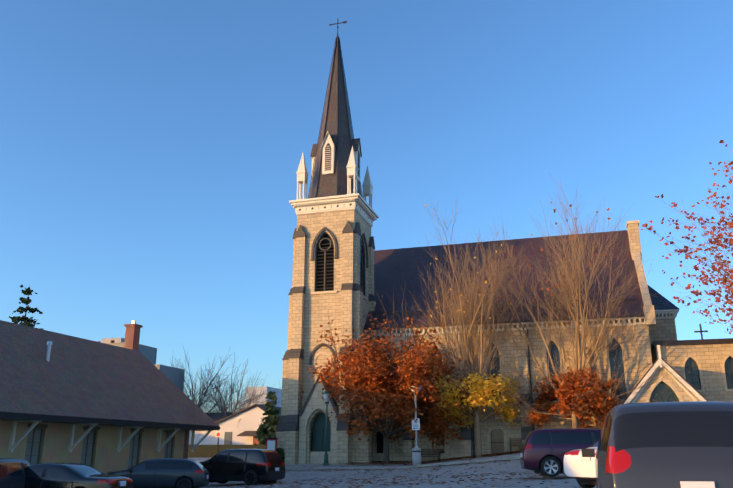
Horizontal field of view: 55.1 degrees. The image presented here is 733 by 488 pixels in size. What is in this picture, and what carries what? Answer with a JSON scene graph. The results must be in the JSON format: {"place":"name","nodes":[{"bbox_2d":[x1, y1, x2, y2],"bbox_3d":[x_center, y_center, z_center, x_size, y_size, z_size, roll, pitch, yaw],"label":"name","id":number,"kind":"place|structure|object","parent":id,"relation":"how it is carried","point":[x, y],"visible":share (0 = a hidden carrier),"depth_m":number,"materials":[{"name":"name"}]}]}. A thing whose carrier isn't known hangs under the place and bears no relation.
{"place":"outdoors","nodes":[
{"label":"outdoors","id":0,"kind":"place"},
{"bbox_2d":[0,420,184,473],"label":"station walls","id":1,"kind":"structure","parent":0,"point":[106,459],"depth_m":33.40,"materials":[{"name":"beige paint"}]},
{"bbox_2d":[0,0,732,412],"label":"sky","id":2,"kind":"structure","parent":0,"point":[151,151],"materials":[{"name":"blue"}]},
{"bbox_2d":[188,453,596,487],"bbox_3d":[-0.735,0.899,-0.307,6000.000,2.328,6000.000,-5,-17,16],"label":"ground","id":3,"kind":"structure","parent":0,"point":[510,466],"depth_m":34.43,"materials":[{"name":"grey asphalt"}]},
{"bbox_2d":[0,458,30,487],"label":"car","id":4,"kind":"object","parent":3,"relation":"on","point":[12,472],"visible":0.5,"depth_m":21.67,"materials":[{"name":"grey paint"}]},
{"bbox_2d":[9,285,42,328],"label":"spruce","id":5,"kind":"object","parent":3,"relation":"on","point":[29,322],"visible":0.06,"depth_m":67.85,"materials":[{"name":"green plant"}]},
{"bbox_2d":[24,462,132,487],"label":"car","id":6,"kind":"object","parent":3,"relation":"on","point":[60,475],"visible":0.9,"depth_m":22.29,"materials":[{"name":"black paint"}]},
{"bbox_2d":[0,320,219,472],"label":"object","id":7,"kind":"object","parent":3,"relation":"on","point":[51,377],"visible":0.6,"depth_m":34.43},
{"bbox_2d":[96,338,184,391],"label":"grey office block","id":8,"kind":"structure","parent":3,"relation":"on","point":[171,374],"depth_m":92.48,"materials":[{"name":"grey"}]},
{"bbox_2d":[106,458,208,487],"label":"car","id":9,"kind":"object","parent":3,"relation":"on","point":[169,473],"visible":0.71,"depth_m":30.64,"materials":[{"name":"grey paint"}]},
{"bbox_2d":[155,346,234,412],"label":"bare tree","id":10,"kind":"object","parent":3,"relation":"on","point":[201,400],"visible":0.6,"depth_m":94.08,"materials":[{"name":"brown plant"}]},
{"bbox_2d":[178,360,234,412],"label":"bare tree","id":11,"kind":"object","parent":3,"relation":"on","point":[201,391],"visible":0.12,"depth_m":102.53,"materials":[{"name":"brown plant"}]},
{"bbox_2d":[188,445,265,456],"bbox_3d":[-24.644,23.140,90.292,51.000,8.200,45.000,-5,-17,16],"label":"fence","id":12,"kind":"object","parent":3,"relation":"on","point":[205,450],"visible":0.07,"depth_m":65.94,"materials":[{"name":"black wood"}]},
{"bbox_2d":[189,404,280,444],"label":"white house","id":13,"kind":"structure","parent":3,"relation":"on","point":[250,421],"depth_m":85.12,"materials":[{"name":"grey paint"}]},
{"bbox_2d":[195,352,274,412],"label":"bare tree","id":14,"kind":"object","parent":3,"relation":"on","point":[216,401],"visible":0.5,"depth_m":96.19,"materials":[{"name":"brown plant"}]},
{"bbox_2d":[201,359,279,430],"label":"bare tree","id":15,"kind":"object","parent":3,"relation":"on","point":[237,403],"visible":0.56,"depth_m":91.08,"materials":[{"name":"brown plant"}]},
{"bbox_2d":[199,449,284,484],"bbox_3d":[-6.630,11.370,35.852,4.921,1.756,2.260,-8,-18,24],"label":"suv","id":16,"kind":"object","parent":3,"relation":"on","point":[254,466],"visible":0.88,"depth_m":34.82,"materials":[{"name":"black paint"}]},
{"bbox_2d":[242,386,281,408],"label":"building","id":17,"kind":"structure","parent":3,"relation":"on","point":[266,388],"depth_m":322.04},
{"bbox_2d":[254,390,280,444],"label":"cedar by house","id":18,"kind":"object","parent":3,"relation":"on","point":[267,428],"visible":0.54,"depth_m":73.21,"materials":[{"name":"green plant"}]},
{"bbox_2d":[265,438,277,451],"bbox_3d":[-5.959,12.971,43.984,0.800,1.560,0.180,-5,-17,16],"label":"notice board","id":19,"kind":"object","parent":3,"relation":"on","point":[271,443],"visible":0.6,"depth_m":44.04,"materials":[{"name":"red"}]},
{"bbox_2d":[277,448,285,461],"bbox_3d":[-5.569,13.379,44.287,1.402,1.064,1.248,-5,-17,16],"label":"shrub","id":20,"kind":"object","parent":3,"relation":"on","point":[280,451],"visible":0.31,"depth_m":43.97,"materials":[{"name":"green plant"}]},
{"bbox_2d":[323,389,329,465],"bbox_3d":[-2.421,11.129,42.667,0.480,4.500,0.480,2,-16,-6],"label":"lamp post","id":21,"kind":"object","parent":3,"relation":"on","point":[327,399],"visible":0.94,"depth_m":42.64,"materials":[{"name":"green metal"}]},
{"bbox_2d":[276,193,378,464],"bbox_3d":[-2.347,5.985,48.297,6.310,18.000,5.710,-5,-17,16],"label":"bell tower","id":22,"kind":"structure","parent":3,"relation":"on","point":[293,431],"depth_m":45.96,"materials":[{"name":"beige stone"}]},
{"bbox_2d":[297,209,370,450],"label":"church tower","id":23,"kind":"structure","parent":3,"relation":"on","point":[317,307],"depth_m":47.29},
{"bbox_2d":[296,19,372,207],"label":"church spire","id":24,"kind":"structure","parent":23,"relation":"on","point":[336,153],"depth_m":51.40,"materials":[{"name":"brown metal"}]},
{"bbox_2d":[315,231,364,295],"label":"church tower louvres","id":25,"kind":"object","parent":23,"relation":"in","point":[324,265],"visible":0.54,"depth_m":48.23,"materials":[{"name":"black wood"}]},
{"bbox_2d":[216,411,504,452],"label":"signs","id":26,"kind":"object","parent":3,"relation":"on","point":[218,433],"visible":0.65,"depth_m":50.46,"materials":[{"name":"red metal"}]},
{"bbox_2d":[199,450,568,487],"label":"fallen leaves","id":27,"kind":"object","parent":3,"relation":"on","point":[394,462],"visible":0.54,"depth_m":34.16,"materials":[{"name":"brown plant"}]},
{"bbox_2d":[299,280,473,463],"bbox_3d":[1.032,8.325,45.786,12.689,11.593,13.671,-5,-17,16],"label":"orange maple tree","id":28,"kind":"object","parent":3,"relation":"on","point":[376,377],"visible":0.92,"depth_m":42.45,"materials":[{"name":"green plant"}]},
{"bbox_2d":[408,386,420,464],"bbox_3d":[2.880,10.538,40.761,0.840,4.490,0.840,-5,-17,16],"label":"lamp post with sign","id":29,"kind":"object","parent":3,"relation":"on","point":[416,455],"visible":0.75,"depth_m":40.54,"materials":[{"name":"grey metal"}]},
{"bbox_2d":[400,199,558,457],"bbox_3d":[6.053,5.516,45.612,9.883,16.091,14.242,7,-18,-23],"label":"yellow maple tree","id":30,"kind":"object","parent":3,"relation":"on","point":[477,398],"visible":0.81,"depth_m":42.98,"materials":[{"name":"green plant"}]},
{"bbox_2d":[363,220,655,462],"bbox_3d":[8.750,7.430,51.639,22.500,17.115,13.010,-5,-17,16],"label":"church nave","id":31,"kind":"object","parent":3,"relation":"on","point":[394,269],"visible":0.46,"depth_m":47.66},
{"bbox_2d":[520,428,600,476],"bbox_3d":[8.417,7.851,26.455,5.141,1.736,2.310,-2,-17,7],"label":"minivan","id":32,"kind":"object","parent":3,"relation":"on","point":[543,451],"visible":0.48,"depth_m":25.84,"materials":[{"name":"purple paint"}]},
{"bbox_2d":[463,180,683,431],"bbox_3d":[12.057,4.295,42.497,12.611,15.948,11.370,-5,-17,16],"label":"tree","id":33,"kind":"object","parent":3,"relation":"on","point":[601,401],"visible":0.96,"depth_m":41.62,"materials":[{"name":"brown plant"}]},
{"bbox_2d":[564,441,598,487],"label":"white car","id":34,"kind":"object","parent":3,"relation":"on","point":[579,468],"visible":0.17,"depth_m":18.25,"materials":[{"name":"white paint"}]},
{"bbox_2d":[581,401,732,487],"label":"journey car","id":35,"kind":"object","parent":3,"relation":"on","point":[685,444],"visible":1,"depth_m":7.38,"materials":[{"name":"grey paint"}]},
{"bbox_2d":[641,140,732,333],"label":"tree","id":36,"kind":"object","parent":3,"relation":"on","point":[725,280],"visible":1,"depth_m":37.57,"materials":[{"name":"red plant"}]},
{"bbox_2d":[647,284,732,391],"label":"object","id":37,"kind":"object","parent":3,"relation":"on","point":[663,333],"visible":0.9,"depth_m":43.12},
{"bbox_2d":[285,453,519,469],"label":"church pavement","id":38,"kind":"structure","parent":0,"point":[397,466],"depth_m":39.56,"materials":[{"name":"concrete"}]},
{"bbox_2d":[421,449,440,462],"bbox_3d":[3.958,13.352,44.166,1.350,0.900,0.580,-5,-17,16],"label":"bench","id":39,"kind":"object","parent":38,"relation":"on","point":[431,453],"visible":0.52,"depth_m":44.38,"materials":[{"name":"brown wood"}]},
{"bbox_2d":[509,438,522,453],"bbox_3d":[9.421,12.294,42.783,1.450,0.900,0.580,-5,-17,16],"label":"bench","id":40,"kind":"object","parent":38,"relation":"on","point":[514,443],"visible":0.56,"depth_m":43.11,"materials":[{"name":"brown wood"}]},
{"bbox_2d":[365,319,643,455],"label":"church nave walls","id":41,"kind":"structure","parent":0,"point":[509,349],"depth_m":44.59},
{"bbox_2d":[628,368,699,402],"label":"church porch walls","id":42,"kind":"structure","parent":0,"point":[685,396],"depth_m":39.62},
{"bbox_2d":[622,345,707,403],"bbox_3d":[17.105,9.445,40.661,4.600,6.650,3.860,-5,-17,16],"label":"entrance gable","id":43,"kind":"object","parent":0,"point":[666,393],"visible":0.42,"depth_m":39.56,"materials":[{"name":"beige stone"}]},
{"bbox_2d":[651,343,732,401],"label":"church wing walls","id":44,"kind":"structure","parent":0,"point":[710,358],"depth_m":42.27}
]}

